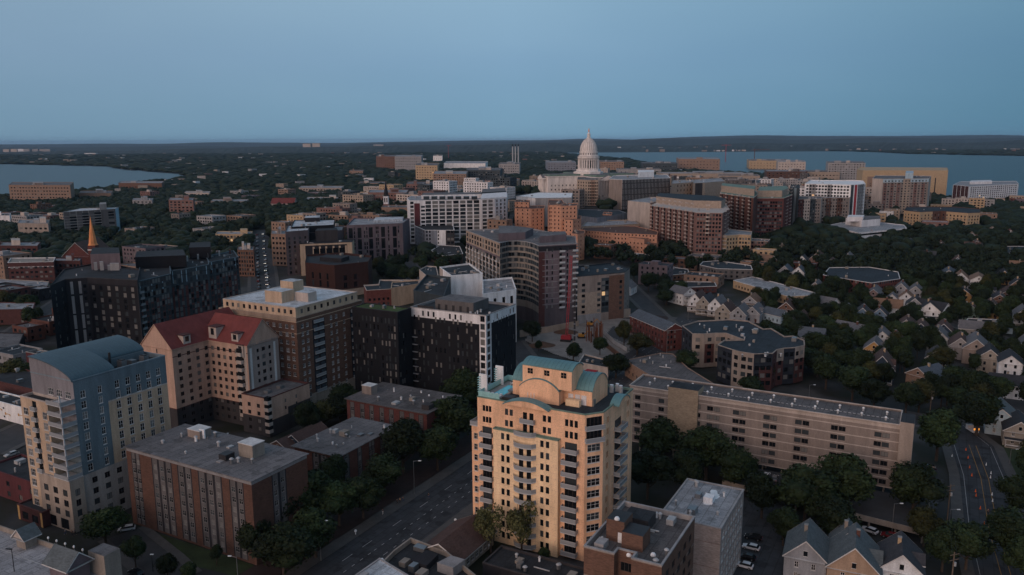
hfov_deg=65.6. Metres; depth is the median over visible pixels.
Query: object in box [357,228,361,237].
window
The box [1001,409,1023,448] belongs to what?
house
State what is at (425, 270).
building
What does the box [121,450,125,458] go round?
window
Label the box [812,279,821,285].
house
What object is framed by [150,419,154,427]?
window
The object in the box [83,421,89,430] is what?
window
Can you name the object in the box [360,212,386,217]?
apartment building
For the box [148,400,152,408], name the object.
window
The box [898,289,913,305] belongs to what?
house
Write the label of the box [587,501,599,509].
window
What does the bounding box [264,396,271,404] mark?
bay window
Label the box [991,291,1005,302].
house
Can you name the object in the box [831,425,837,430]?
window
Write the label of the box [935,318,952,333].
house
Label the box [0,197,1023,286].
wood
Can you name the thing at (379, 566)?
building
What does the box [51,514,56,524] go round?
window
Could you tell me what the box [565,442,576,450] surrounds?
window
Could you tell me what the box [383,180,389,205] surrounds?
church steeple
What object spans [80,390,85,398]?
window
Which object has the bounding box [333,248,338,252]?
window
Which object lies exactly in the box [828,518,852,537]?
house
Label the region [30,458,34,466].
window
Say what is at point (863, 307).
house
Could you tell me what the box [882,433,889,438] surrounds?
window
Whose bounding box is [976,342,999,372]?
house
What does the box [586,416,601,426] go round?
window
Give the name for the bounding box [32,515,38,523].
window
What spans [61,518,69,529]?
window
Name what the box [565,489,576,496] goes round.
window
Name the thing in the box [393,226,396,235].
window
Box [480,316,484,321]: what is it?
window
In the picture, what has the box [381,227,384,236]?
window
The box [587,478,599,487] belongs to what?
window
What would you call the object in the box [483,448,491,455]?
window
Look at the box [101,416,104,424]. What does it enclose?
window
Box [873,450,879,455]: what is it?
window
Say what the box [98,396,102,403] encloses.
window
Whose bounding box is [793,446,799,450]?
window
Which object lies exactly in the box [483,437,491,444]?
window
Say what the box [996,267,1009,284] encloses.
house
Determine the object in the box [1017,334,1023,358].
house
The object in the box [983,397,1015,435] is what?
house
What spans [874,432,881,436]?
window
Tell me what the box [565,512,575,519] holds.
window
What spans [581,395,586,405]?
service door
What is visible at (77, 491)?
window
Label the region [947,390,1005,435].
tree
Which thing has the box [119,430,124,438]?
window
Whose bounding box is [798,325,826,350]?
house
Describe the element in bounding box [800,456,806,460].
window
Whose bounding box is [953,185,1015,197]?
windows
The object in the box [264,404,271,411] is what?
bay window
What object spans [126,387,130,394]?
window
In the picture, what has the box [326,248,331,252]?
window
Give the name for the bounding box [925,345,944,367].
house
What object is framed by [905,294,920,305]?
house
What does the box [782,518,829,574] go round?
house
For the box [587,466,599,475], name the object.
window
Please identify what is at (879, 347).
tree
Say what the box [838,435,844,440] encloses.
window
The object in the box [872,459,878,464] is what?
window
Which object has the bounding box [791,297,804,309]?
tree
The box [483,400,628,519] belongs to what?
windows
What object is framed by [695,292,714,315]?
house
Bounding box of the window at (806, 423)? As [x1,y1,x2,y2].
[802,421,808,425]
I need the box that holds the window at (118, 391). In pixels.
[115,390,120,398]
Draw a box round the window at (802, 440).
[801,438,807,443]
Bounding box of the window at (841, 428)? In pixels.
[838,426,845,431]
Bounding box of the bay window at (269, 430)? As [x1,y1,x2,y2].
[265,425,273,433]
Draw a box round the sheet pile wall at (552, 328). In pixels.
[520,321,578,336]
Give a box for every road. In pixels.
[0,424,24,453]
[7,302,52,332]
[108,528,182,574]
[251,230,275,291]
[301,318,698,574]
[405,256,418,279]
[516,341,531,362]
[629,289,668,318]
[751,468,792,574]
[915,415,1023,574]
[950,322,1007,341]
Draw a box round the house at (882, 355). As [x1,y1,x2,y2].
[872,347,895,385]
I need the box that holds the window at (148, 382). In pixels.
[147,380,151,388]
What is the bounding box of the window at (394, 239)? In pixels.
[393,238,396,247]
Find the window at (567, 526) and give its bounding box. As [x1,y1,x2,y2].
[564,523,575,531]
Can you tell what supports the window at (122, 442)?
in the apartment tower at (90, 409)
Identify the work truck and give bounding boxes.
[966,424,979,433]
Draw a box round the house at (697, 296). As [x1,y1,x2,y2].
[687,289,705,312]
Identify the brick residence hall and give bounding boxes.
[123,424,308,564]
[291,417,396,480]
[344,382,461,450]
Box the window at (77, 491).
[75,488,79,495]
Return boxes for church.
[61,217,109,264]
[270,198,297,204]
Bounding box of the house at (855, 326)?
[835,319,863,331]
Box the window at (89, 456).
[87,452,92,461]
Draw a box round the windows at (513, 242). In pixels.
[467,233,567,308]
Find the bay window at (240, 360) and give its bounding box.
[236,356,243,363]
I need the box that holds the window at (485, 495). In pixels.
[483,492,492,499]
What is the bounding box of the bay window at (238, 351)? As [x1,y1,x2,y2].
[236,348,241,356]
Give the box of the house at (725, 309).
[714,299,736,319]
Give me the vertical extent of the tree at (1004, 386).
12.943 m
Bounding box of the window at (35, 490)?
[33,488,38,496]
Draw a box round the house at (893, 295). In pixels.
[887,291,897,298]
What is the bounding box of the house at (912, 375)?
[905,363,944,383]
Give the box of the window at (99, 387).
[97,385,101,393]
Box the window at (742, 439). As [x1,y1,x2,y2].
[738,437,744,441]
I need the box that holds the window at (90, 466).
[88,463,93,471]
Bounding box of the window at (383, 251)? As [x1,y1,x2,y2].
[382,250,385,258]
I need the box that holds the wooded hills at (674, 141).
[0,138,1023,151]
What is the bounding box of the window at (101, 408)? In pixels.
[100,406,103,414]
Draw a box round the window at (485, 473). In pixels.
[483,470,491,477]
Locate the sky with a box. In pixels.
[0,0,1023,143]
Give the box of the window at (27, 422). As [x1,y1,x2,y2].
[25,418,29,425]
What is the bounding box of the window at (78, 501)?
[76,498,81,505]
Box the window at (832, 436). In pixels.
[830,434,836,439]
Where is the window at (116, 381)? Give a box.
[114,380,118,388]
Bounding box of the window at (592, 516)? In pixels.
[586,512,598,521]
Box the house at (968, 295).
[961,286,971,302]
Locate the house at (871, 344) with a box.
[863,335,882,353]
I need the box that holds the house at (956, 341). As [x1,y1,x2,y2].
[948,331,966,359]
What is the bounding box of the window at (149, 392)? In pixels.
[148,390,152,398]
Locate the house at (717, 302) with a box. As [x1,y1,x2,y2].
[707,293,726,316]
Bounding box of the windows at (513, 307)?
[414,307,513,388]
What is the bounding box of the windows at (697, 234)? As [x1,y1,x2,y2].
[655,207,720,251]
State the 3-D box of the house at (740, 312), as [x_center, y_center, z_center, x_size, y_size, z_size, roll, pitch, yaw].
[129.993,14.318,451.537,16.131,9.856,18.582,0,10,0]
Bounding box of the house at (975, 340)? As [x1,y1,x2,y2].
[961,331,988,363]
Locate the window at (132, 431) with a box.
[130,426,134,434]
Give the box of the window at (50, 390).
[48,387,53,395]
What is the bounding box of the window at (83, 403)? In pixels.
[81,400,86,408]
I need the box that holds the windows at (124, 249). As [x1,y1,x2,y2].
[124,249,137,262]
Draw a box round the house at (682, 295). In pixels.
[668,284,695,305]
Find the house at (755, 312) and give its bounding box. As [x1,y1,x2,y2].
[747,302,764,322]
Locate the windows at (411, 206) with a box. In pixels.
[410,199,505,241]
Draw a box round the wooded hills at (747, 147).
[0,140,1023,154]
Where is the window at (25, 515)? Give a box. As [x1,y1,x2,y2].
[23,511,28,519]
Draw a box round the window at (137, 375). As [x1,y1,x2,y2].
[136,373,139,381]
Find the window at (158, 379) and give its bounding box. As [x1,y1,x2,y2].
[157,378,161,385]
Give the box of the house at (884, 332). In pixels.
[878,326,890,342]
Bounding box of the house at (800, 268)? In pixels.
[791,264,806,276]
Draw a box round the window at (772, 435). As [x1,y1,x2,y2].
[769,433,775,438]
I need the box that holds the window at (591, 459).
[587,455,599,464]
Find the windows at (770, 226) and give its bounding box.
[769,201,781,230]
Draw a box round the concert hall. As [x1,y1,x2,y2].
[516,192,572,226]
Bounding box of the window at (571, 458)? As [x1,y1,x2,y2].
[565,454,576,462]
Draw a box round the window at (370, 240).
[369,239,372,248]
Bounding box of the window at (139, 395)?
[138,393,142,401]
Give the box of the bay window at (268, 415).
[264,411,272,419]
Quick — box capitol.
[538,130,636,199]
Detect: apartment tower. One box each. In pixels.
[19,335,170,532]
[219,278,361,404]
[352,302,412,390]
[411,294,515,407]
[465,226,577,326]
[470,356,633,560]
[871,171,930,213]
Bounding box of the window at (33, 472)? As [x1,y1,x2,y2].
[31,468,35,476]
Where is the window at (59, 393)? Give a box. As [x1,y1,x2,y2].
[56,389,61,397]
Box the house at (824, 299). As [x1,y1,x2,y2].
[819,295,840,310]
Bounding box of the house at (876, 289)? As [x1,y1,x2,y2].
[869,284,883,295]
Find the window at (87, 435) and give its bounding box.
[84,432,89,440]
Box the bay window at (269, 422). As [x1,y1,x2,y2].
[265,419,272,426]
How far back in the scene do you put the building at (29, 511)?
221.89 m
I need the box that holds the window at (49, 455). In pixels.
[47,454,51,461]
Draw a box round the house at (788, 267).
[777,263,793,273]
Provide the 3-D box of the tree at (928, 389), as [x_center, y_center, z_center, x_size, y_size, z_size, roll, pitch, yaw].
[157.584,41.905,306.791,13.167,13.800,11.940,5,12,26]
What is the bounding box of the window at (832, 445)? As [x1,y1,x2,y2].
[830,443,836,447]
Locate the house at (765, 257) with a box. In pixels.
[757,253,776,262]
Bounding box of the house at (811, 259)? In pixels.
[809,250,823,261]
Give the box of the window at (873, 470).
[871,468,878,473]
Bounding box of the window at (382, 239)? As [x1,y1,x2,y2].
[381,238,385,247]
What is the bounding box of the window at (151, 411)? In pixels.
[149,410,153,417]
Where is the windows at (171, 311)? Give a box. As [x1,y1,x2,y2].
[169,298,173,319]
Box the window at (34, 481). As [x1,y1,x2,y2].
[32,478,36,486]
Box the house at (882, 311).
[873,305,889,320]
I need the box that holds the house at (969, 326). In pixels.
[958,319,984,333]
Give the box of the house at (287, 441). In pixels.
[270,424,311,449]
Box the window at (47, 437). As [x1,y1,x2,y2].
[45,433,49,441]
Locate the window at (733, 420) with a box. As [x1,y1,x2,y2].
[732,419,738,423]
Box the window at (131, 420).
[129,417,133,424]
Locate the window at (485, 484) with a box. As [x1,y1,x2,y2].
[483,481,492,488]
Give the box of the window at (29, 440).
[27,438,32,446]
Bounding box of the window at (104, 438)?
[103,437,107,444]
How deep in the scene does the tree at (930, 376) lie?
319.25 m
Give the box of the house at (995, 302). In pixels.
[982,297,998,318]
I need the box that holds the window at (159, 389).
[157,387,161,395]
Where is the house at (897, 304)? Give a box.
[873,297,903,313]
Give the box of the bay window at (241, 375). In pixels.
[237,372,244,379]
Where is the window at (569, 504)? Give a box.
[565,500,576,508]
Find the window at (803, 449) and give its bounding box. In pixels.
[801,447,807,452]
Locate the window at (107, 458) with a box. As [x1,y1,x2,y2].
[105,457,109,465]
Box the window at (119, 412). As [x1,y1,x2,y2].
[117,410,122,418]
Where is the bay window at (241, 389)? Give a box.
[238,387,245,394]
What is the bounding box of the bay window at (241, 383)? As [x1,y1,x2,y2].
[238,379,245,386]
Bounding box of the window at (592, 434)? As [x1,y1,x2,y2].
[586,430,601,438]
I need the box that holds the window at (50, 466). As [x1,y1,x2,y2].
[49,464,53,472]
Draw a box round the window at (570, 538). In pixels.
[564,534,575,542]
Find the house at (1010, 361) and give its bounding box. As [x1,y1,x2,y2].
[996,348,1023,374]
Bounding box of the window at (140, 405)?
[138,403,143,411]
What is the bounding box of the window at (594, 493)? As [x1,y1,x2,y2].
[587,489,599,498]
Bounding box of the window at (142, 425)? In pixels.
[140,423,144,430]
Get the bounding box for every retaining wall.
[598,336,619,353]
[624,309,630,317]
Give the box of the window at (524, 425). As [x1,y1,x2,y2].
[523,424,526,431]
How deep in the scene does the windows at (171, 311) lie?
435.87 m
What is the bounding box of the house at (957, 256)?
[951,254,960,268]
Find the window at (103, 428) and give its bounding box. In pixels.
[102,426,106,434]
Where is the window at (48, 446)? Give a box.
[46,443,50,451]
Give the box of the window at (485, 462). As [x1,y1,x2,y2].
[483,459,491,466]
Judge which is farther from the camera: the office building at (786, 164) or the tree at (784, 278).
the office building at (786, 164)
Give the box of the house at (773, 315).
[763,306,786,323]
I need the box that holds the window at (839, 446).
[837,444,843,449]
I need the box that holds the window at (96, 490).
[93,486,98,493]
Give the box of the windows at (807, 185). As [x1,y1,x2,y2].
[806,185,864,213]
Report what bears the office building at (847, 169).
on the ground at (662, 493)
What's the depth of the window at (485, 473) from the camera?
211.34 m
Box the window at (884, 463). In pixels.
[880,460,886,465]
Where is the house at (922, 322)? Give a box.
[915,318,929,329]
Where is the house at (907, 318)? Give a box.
[899,314,915,321]
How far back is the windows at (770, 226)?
729.42 m
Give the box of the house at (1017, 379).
[988,371,1023,400]
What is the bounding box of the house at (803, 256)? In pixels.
[800,254,809,259]
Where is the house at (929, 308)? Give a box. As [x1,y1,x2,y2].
[920,298,940,318]
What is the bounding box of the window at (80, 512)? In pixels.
[77,509,82,516]
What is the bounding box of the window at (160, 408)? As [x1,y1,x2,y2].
[159,406,163,414]
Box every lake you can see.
[0,164,183,193]
[569,151,1023,195]
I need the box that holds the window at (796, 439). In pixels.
[794,437,800,442]
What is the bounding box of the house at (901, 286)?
[895,279,908,295]
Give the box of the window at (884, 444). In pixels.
[881,442,888,447]
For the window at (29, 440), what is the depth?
220.97 m
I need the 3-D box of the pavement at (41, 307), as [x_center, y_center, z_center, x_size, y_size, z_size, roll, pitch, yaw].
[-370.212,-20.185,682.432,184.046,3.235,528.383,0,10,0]
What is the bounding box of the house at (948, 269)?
[942,266,954,281]
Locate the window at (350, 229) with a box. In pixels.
[348,228,352,237]
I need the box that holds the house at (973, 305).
[962,301,978,319]
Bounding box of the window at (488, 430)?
[483,426,491,433]
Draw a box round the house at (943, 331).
[927,324,949,349]
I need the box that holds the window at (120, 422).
[118,420,123,428]
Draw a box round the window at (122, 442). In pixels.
[120,440,124,448]
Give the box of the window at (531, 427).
[530,425,533,432]
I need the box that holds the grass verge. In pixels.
[239,315,667,574]
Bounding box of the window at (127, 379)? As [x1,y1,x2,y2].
[125,377,129,384]
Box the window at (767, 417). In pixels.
[763,415,769,419]
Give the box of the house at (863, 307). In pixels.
[858,303,872,313]
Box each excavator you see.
[577,331,592,337]
[587,319,599,326]
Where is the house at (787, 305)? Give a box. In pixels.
[777,297,795,311]
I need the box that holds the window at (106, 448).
[104,446,108,454]
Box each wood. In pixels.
[0,149,1023,197]
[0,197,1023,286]
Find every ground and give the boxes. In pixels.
[0,151,1023,574]
[525,315,629,360]
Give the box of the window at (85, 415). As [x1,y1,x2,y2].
[82,411,87,419]
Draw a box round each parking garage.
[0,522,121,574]
[581,220,639,229]
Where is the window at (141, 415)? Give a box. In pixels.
[139,413,143,421]
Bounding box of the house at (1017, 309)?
[1012,303,1023,325]
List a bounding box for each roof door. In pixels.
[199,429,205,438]
[618,532,621,542]
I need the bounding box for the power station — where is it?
[512,144,518,161]
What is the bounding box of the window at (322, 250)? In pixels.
[320,248,325,253]
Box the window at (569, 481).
[565,477,576,485]
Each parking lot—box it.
[607,326,630,342]
[733,493,761,574]
[757,464,943,512]
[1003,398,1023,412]
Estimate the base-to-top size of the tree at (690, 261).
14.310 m
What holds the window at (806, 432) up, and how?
in the apartment building at (784, 431)
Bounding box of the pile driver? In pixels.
[573,289,575,341]
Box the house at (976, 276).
[969,272,982,289]
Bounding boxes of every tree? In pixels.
[0,290,14,301]
[0,357,29,372]
[11,292,20,297]
[13,294,40,305]
[20,306,38,321]
[34,307,43,316]
[76,505,131,543]
[118,534,146,567]
[153,553,178,574]
[179,561,196,574]
[209,544,222,565]
[235,519,271,552]
[247,520,320,574]
[281,496,298,517]
[289,506,337,557]
[290,401,321,427]
[298,468,334,510]
[314,399,335,423]
[318,453,347,483]
[318,479,359,525]
[326,392,347,422]
[328,383,359,414]
[340,476,386,517]
[360,452,404,495]
[372,257,383,275]
[379,417,424,473]
[384,267,398,279]
[386,264,399,278]
[393,255,404,262]
[397,264,408,279]
[397,267,408,279]
[407,267,420,279]
[411,255,428,267]
[418,425,459,469]
[430,395,476,447]
[433,259,449,269]
[439,367,491,404]
[473,502,504,553]
[505,500,537,550]
[522,320,540,341]
[534,340,542,351]
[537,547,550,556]
[565,342,582,360]
[593,337,608,354]
[600,353,631,377]
[614,320,632,345]
[626,332,654,354]
[629,263,638,280]
[631,447,676,499]
[636,416,679,454]
[640,272,657,291]
[647,251,663,261]
[655,289,673,304]
[657,279,676,290]
[658,273,670,281]
[669,448,704,484]
[674,424,737,479]
[675,348,697,367]
[676,281,687,286]
[684,255,697,270]
[712,446,751,483]
[737,375,765,390]
[743,470,778,518]
[747,455,759,475]
[748,286,762,295]
[753,265,763,277]
[759,319,774,326]
[760,290,777,300]
[761,265,774,276]
[761,271,774,280]
[761,288,771,305]
[761,323,787,334]
[762,262,774,268]
[766,299,777,307]
[766,506,801,545]
[769,286,780,298]
[771,272,781,282]
[775,461,842,521]
[779,272,789,283]
[780,317,794,328]
[781,309,808,319]
[784,274,799,287]
[784,332,800,337]
[787,320,803,334]
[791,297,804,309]
[794,271,804,286]
[796,314,811,326]
[797,299,814,313]
[799,282,812,290]
[802,295,820,306]
[802,331,831,349]
[804,264,813,270]
[804,348,818,369]
[804,350,832,376]
[805,269,821,283]
[805,495,862,535]
[808,306,822,319]
[810,292,821,301]
[810,319,824,327]
[811,354,841,388]
[812,284,822,292]
[815,286,831,296]
[816,453,876,505]
[817,269,826,280]
[817,314,835,323]
[818,302,835,314]
[819,279,837,290]
[819,342,838,355]
[820,324,838,336]
[825,320,839,326]
[828,275,841,287]
[829,291,843,301]
[829,300,839,310]
[830,310,848,321]
[830,328,855,350]
[832,349,853,368]
[837,303,858,321]
[837,364,871,400]
[838,301,857,307]
[839,279,849,300]
[839,323,852,332]
[842,326,853,350]
[844,347,874,366]
[851,313,866,323]
[851,329,867,346]
[852,285,859,295]
[856,378,892,405]
[857,287,870,302]
[859,323,879,335]
[862,295,873,302]
[862,314,885,326]
[862,360,882,378]
[864,297,879,310]
[864,310,875,315]
[866,333,873,339]
[873,343,892,355]
[874,293,888,297]
[876,361,895,382]
[881,299,891,312]
[882,285,896,294]
[882,336,898,349]
[883,320,903,332]
[885,313,898,322]
[885,332,901,343]
[888,460,950,509]
[891,344,911,371]
[892,382,925,412]
[896,304,916,315]
[897,351,914,373]
[898,335,912,351]
[899,307,914,318]
[900,273,915,279]
[900,277,913,286]
[900,321,919,335]
[904,505,947,546]
[908,301,921,310]
[910,329,929,357]
[912,271,928,280]
[912,279,927,286]
[912,310,925,320]
[913,379,938,412]
[916,407,961,461]
[920,286,927,297]
[920,325,941,340]
[920,356,939,366]
[921,370,940,386]
[923,286,938,296]
[923,525,962,571]
[924,316,937,325]
[927,345,957,366]
[929,335,948,347]
[932,296,944,301]
[933,290,954,305]
[934,373,960,404]
[937,311,952,322]
[941,365,966,377]
[944,273,956,284]
[944,305,958,319]
[945,518,997,569]
[947,329,968,336]
[947,388,970,404]
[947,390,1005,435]
[949,287,966,299]
[952,295,965,317]
[955,276,968,287]
[957,302,973,319]
[968,281,981,289]
[968,353,981,371]
[968,381,999,396]
[969,285,993,297]
[970,297,985,305]
[973,370,988,378]
[974,301,991,318]
[974,328,992,340]
[976,288,991,299]
[977,300,996,318]
[979,274,991,284]
[979,378,1000,392]
[981,321,1000,334]
[983,505,1023,550]
[984,280,994,293]
[986,376,1016,398]
[988,340,1003,351]
[989,334,1004,345]
[991,277,1001,289]
[993,301,1011,316]
[993,474,1023,509]
[996,313,1014,335]
[997,322,1008,336]
[999,534,1023,574]
[1002,295,1021,313]
[1003,337,1023,355]
[1006,284,1022,295]
[1013,308,1023,322]
[1013,323,1023,337]
[1015,447,1023,469]
[1018,295,1023,304]
[1018,381,1023,400]
[1019,342,1023,359]
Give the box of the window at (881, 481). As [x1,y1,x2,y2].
[878,479,885,484]
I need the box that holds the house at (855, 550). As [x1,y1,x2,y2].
[825,522,883,574]
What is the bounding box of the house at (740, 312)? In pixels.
[729,302,749,319]
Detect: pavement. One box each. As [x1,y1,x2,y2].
[0,423,17,431]
[1,442,25,454]
[2,235,115,331]
[98,538,146,574]
[138,526,201,572]
[247,276,250,292]
[271,249,279,286]
[286,317,677,574]
[422,350,677,542]
[520,340,537,355]
[629,296,643,310]
[630,279,681,326]
[907,411,1023,517]
[915,425,974,574]
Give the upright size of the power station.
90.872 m
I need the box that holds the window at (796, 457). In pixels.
[793,455,799,459]
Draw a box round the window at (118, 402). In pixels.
[116,400,121,408]
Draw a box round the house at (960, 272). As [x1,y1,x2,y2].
[956,269,969,288]
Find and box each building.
[0,211,10,221]
[0,238,40,252]
[0,250,31,278]
[0,279,49,286]
[0,282,24,285]
[0,284,30,295]
[0,302,35,324]
[0,332,24,347]
[0,344,42,364]
[0,368,32,394]
[0,391,22,424]
[0,454,31,502]
[2,211,20,213]
[3,149,55,151]
[7,257,56,282]
[9,181,74,199]
[11,212,42,222]
[12,322,45,341]
[17,498,50,527]
[18,216,50,233]
[25,349,46,361]
[29,212,46,213]
[30,201,51,209]
[30,285,51,300]
[30,314,55,335]
[42,212,58,218]
[50,248,143,348]
[55,253,81,275]
[59,212,63,219]
[63,202,120,230]
[79,189,112,196]
[118,181,164,187]
[121,262,135,267]
[122,244,165,262]
[124,226,154,231]
[132,196,152,204]
[135,242,230,336]
[140,190,158,195]
[140,307,309,436]
[156,244,177,247]
[169,195,194,212]
[170,257,211,318]
[171,212,190,219]
[185,190,209,194]
[192,226,214,230]
[197,214,225,224]
[206,250,240,309]
[211,197,248,201]
[216,228,252,241]
[227,214,255,221]
[230,189,248,193]
[237,241,255,276]
[271,220,293,229]
[271,227,286,265]
[276,183,287,186]
[278,188,295,194]
[285,225,309,275]
[287,213,302,220]
[291,215,334,232]
[299,184,343,191]
[300,228,354,275]
[302,212,325,219]
[303,143,320,146]
[305,252,372,294]
[307,195,337,198]
[309,226,343,239]
[316,206,350,214]
[328,211,359,221]
[333,202,356,212]
[335,223,346,238]
[338,189,359,198]
[342,193,373,206]
[347,217,409,259]
[349,169,363,173]
[349,215,361,221]
[355,558,407,574]
[358,180,384,183]
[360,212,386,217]
[363,186,378,190]
[364,280,409,304]
[368,188,408,200]
[376,154,395,168]
[379,184,402,189]
[381,204,406,211]
[382,537,475,574]
[388,171,397,176]
[391,280,420,305]
[395,155,422,170]
[396,191,417,200]
[403,187,414,190]
[406,180,432,189]
[407,188,507,243]
[413,274,450,304]
[415,162,438,179]
[415,225,454,246]
[417,183,432,191]
[418,190,444,195]
[419,266,437,279]
[427,514,496,567]
[431,245,462,264]
[433,155,442,160]
[433,170,467,184]
[433,179,456,191]
[439,263,482,296]
[444,161,487,167]
[463,180,492,191]
[464,177,478,181]
[466,167,501,181]
[482,545,583,574]
[483,277,515,303]
[485,178,519,184]
[487,215,511,228]
[490,175,516,193]
[490,186,514,198]
[499,161,520,173]
[508,200,514,211]
[521,179,537,186]
[530,174,537,179]
[545,160,575,170]
[561,189,584,208]
[577,177,597,205]
[577,263,629,323]
[578,209,626,225]
[579,354,608,377]
[583,500,694,574]
[594,243,615,258]
[599,160,623,169]
[600,167,609,172]
[609,170,669,209]
[616,167,660,171]
[625,353,713,383]
[627,197,655,228]
[628,253,649,262]
[629,309,681,351]
[629,374,915,491]
[638,260,672,285]
[640,161,676,170]
[650,193,729,253]
[656,171,742,177]
[662,255,699,270]
[663,174,673,184]
[663,478,743,574]
[671,179,695,194]
[673,267,688,280]
[675,281,716,292]
[676,157,719,169]
[679,175,702,179]
[681,319,804,389]
[684,271,724,288]
[686,175,712,179]
[688,253,721,260]
[691,229,751,257]
[692,178,724,196]
[699,260,752,278]
[717,173,759,179]
[719,177,736,179]
[720,183,756,232]
[725,179,754,184]
[733,276,814,302]
[740,260,766,272]
[742,183,771,191]
[747,159,785,168]
[750,238,769,251]
[753,248,776,254]
[755,186,792,235]
[758,177,773,185]
[764,169,806,178]
[773,181,784,185]
[776,159,805,169]
[777,178,800,186]
[790,185,799,224]
[792,261,817,269]
[796,179,808,185]
[798,196,822,222]
[799,186,804,195]
[800,172,808,179]
[804,180,865,214]
[806,169,839,179]
[821,196,849,223]
[822,266,899,292]
[825,160,865,179]
[831,215,906,238]
[856,167,947,195]
[864,193,870,202]
[864,200,868,209]
[865,187,871,193]
[867,201,882,210]
[869,212,886,221]
[879,211,893,215]
[884,208,900,219]
[903,207,979,224]
[922,220,948,226]
[930,204,951,206]
[941,197,954,204]
[952,180,1018,197]
[955,196,968,202]
[967,318,1012,333]
[969,198,984,208]
[979,212,996,224]
[985,199,994,206]
[1007,246,1023,252]
[1009,195,1023,198]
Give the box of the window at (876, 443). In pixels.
[873,441,880,446]
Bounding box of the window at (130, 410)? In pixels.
[128,407,132,414]
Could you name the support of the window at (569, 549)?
in the apartment tower at (551, 438)
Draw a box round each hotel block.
[515,200,529,207]
[515,205,544,230]
[548,200,563,231]
[549,202,577,231]
[564,216,580,235]
[572,230,584,260]
[582,226,657,243]
[628,237,647,252]
[642,241,657,253]
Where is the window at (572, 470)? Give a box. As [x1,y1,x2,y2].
[565,466,576,473]
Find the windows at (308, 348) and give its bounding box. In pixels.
[301,312,347,401]
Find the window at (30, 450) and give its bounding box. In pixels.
[28,448,33,456]
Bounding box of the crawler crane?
[560,258,572,341]
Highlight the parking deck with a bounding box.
[722,469,929,542]
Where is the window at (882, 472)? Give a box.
[879,469,886,474]
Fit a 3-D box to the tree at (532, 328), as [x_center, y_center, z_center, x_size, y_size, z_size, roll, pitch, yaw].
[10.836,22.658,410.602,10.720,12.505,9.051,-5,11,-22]
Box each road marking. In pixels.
[344,350,655,571]
[954,425,1010,574]
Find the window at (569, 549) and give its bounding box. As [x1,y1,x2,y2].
[564,545,575,553]
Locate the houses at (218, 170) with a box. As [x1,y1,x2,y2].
[33,145,1023,197]
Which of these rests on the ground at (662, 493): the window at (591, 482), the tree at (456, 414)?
the tree at (456, 414)
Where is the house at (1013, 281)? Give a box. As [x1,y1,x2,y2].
[1008,276,1023,295]
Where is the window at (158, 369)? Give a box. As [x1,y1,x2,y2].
[156,368,159,375]
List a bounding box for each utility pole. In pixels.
[946,484,954,522]
[950,552,959,574]
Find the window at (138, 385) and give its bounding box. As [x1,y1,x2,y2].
[137,383,140,391]
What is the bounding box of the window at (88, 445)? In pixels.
[86,442,91,450]
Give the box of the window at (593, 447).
[587,443,600,452]
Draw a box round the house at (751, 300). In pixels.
[742,292,761,307]
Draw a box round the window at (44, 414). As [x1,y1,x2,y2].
[42,412,47,420]
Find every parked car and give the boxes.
[3,450,19,457]
[117,524,135,532]
[127,568,144,574]
[737,560,753,569]
[740,552,755,561]
[742,543,760,551]
[744,533,761,541]
[772,474,778,481]
[862,526,878,534]
[880,531,895,536]
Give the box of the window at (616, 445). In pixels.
[614,443,619,449]
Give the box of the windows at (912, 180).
[906,180,926,206]
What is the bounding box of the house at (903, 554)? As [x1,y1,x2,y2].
[876,531,925,574]
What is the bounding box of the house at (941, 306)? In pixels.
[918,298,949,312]
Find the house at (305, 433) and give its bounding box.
[289,422,327,442]
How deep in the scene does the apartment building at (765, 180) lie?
1265.02 m
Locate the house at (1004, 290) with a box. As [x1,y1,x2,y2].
[1000,285,1010,295]
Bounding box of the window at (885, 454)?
[881,451,887,456]
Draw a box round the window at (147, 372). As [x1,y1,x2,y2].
[146,371,149,378]
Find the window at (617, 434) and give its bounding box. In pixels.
[615,432,620,438]
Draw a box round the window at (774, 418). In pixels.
[770,416,776,420]
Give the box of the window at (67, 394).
[65,391,70,399]
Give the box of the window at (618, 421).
[615,416,620,426]
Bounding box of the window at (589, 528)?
[586,523,598,532]
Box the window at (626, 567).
[621,562,630,572]
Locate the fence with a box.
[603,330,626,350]
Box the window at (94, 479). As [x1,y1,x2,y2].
[92,476,97,482]
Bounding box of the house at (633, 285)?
[629,279,637,295]
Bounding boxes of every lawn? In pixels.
[149,534,253,574]
[1001,445,1021,475]
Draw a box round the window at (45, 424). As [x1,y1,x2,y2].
[44,423,48,430]
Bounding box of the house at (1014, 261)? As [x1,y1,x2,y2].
[1009,259,1021,263]
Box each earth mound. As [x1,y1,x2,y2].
[529,341,554,348]
[554,328,577,334]
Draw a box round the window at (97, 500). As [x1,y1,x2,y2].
[94,497,99,504]
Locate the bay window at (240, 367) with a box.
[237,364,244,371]
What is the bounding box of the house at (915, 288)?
[909,282,922,297]
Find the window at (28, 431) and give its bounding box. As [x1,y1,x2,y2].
[26,428,30,435]
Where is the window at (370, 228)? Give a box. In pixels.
[369,227,372,236]
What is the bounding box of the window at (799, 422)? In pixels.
[795,419,801,424]
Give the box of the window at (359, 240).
[358,239,361,248]
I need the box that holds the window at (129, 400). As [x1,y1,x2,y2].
[127,397,131,404]
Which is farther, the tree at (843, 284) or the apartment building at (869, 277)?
the apartment building at (869, 277)
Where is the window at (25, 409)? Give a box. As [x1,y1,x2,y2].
[23,407,28,415]
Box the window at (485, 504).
[483,502,492,509]
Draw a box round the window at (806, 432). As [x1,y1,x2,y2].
[802,429,808,434]

